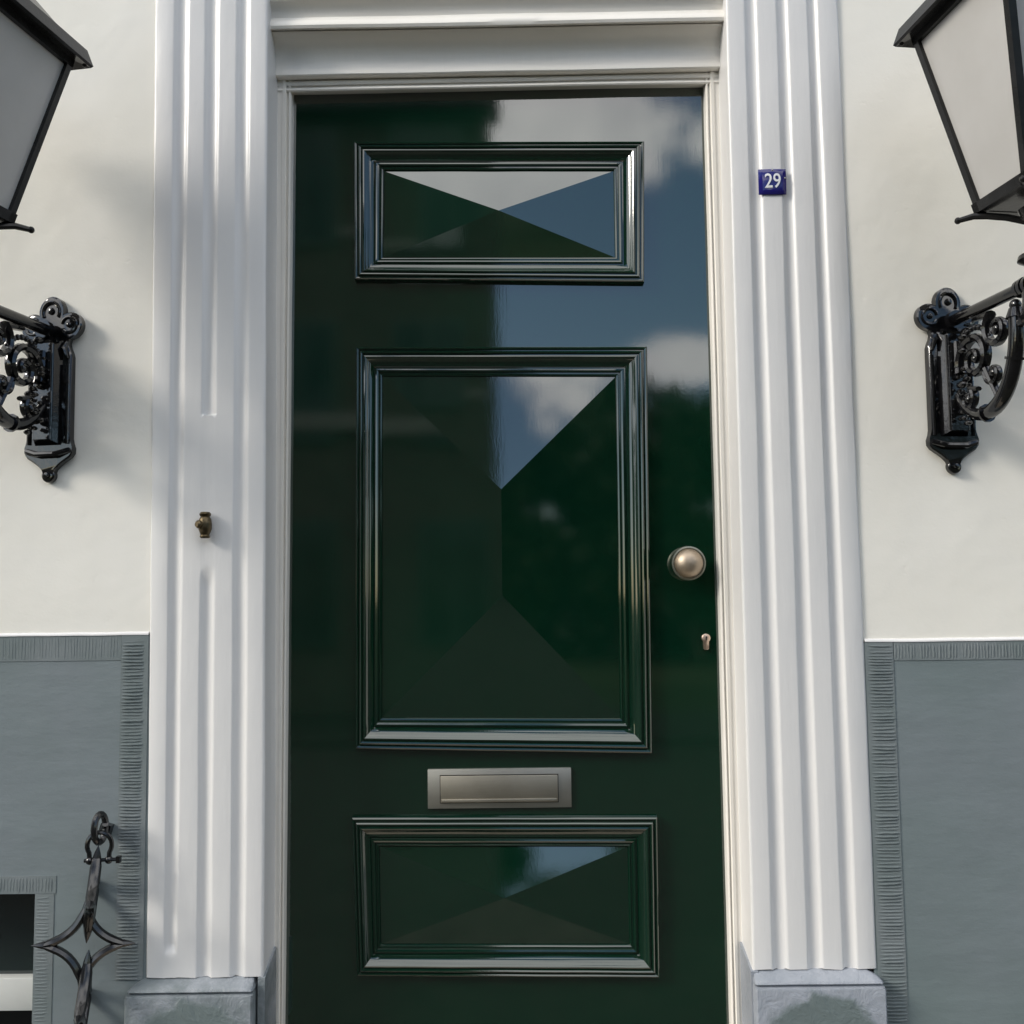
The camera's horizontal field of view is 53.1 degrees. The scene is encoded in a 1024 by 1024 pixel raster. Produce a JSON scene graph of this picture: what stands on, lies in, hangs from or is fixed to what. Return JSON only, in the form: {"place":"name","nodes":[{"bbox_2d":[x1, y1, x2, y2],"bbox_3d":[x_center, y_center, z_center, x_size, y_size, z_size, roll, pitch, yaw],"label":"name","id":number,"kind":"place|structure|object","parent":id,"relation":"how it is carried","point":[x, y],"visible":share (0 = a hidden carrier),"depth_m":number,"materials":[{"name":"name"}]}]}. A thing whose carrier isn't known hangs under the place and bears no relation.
{"place":"outdoors","nodes":[
{"label":"outdoors","id":0,"kind":"place"},
{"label":"pavement","id":1,"kind":"structure","parent":0,"visible":0},
{"bbox_2d":[0,0,1023,1023],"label":"town house","id":2,"kind":"structure","parent":1,"relation":"on","point":[870,573],"depth_m":2.02,"materials":[{"name":"white paint"}]},
{"bbox_2d":[0,894,34,1023],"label":"cellar window","id":3,"kind":"structure","parent":2,"relation":"in","point":[17,911],"depth_m":2.05,"materials":[{"name":"black glass"}]},
{"bbox_2d":[0,0,92,482],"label":"wall lantern","id":4,"kind":"object","parent":2,"relation":"attached to","point":[43,53],"depth_m":1.88,"materials":[{"name":"black metal"}]},
{"bbox_2d":[31,811,134,1023],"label":"wall chain","id":5,"kind":"object","parent":2,"relation":"hanging from","point":[86,918],"depth_m":1.89,"materials":[{"name":"black paint"}]},
{"bbox_2d":[195,512,211,537],"bbox_3d":[-0.598,0.025,1.992,0.026,0.052,0.038,-3,-5,27],"label":"bell knob","id":6,"kind":"object","parent":2,"relation":"attached to","point":[203,524],"visible":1,"depth_m":1.98,"materials":[{"name":"gold metal"}]},
{"bbox_2d":[285,87,728,1023],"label":"front door","id":7,"kind":"structure","parent":2,"relation":"in","point":[505,777],"depth_m":2.11,"materials":[{"name":"green wood"}]},
{"bbox_2d":[285,87,728,1023],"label":"door leaf","id":8,"kind":"structure","parent":7,"relation":"in","point":[331,781],"depth_m":2.12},
{"bbox_2d":[758,169,785,194],"bbox_3d":[0.523,-0.663,2.055,0.056,0.052,0.007,-1,-5,0],"label":"number sign","id":9,"kind":"object","parent":2,"relation":"attached to","point":[771,181],"visible":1,"depth_m":2.05,"materials":[{"name":"blue metal"}]},
{"bbox_2d":[893,0,1023,473],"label":"wall lantern","id":10,"kind":"object","parent":2,"relation":"attached to","point":[970,53],"depth_m":1.82,"materials":[{"name":"black metal"}]}
]}

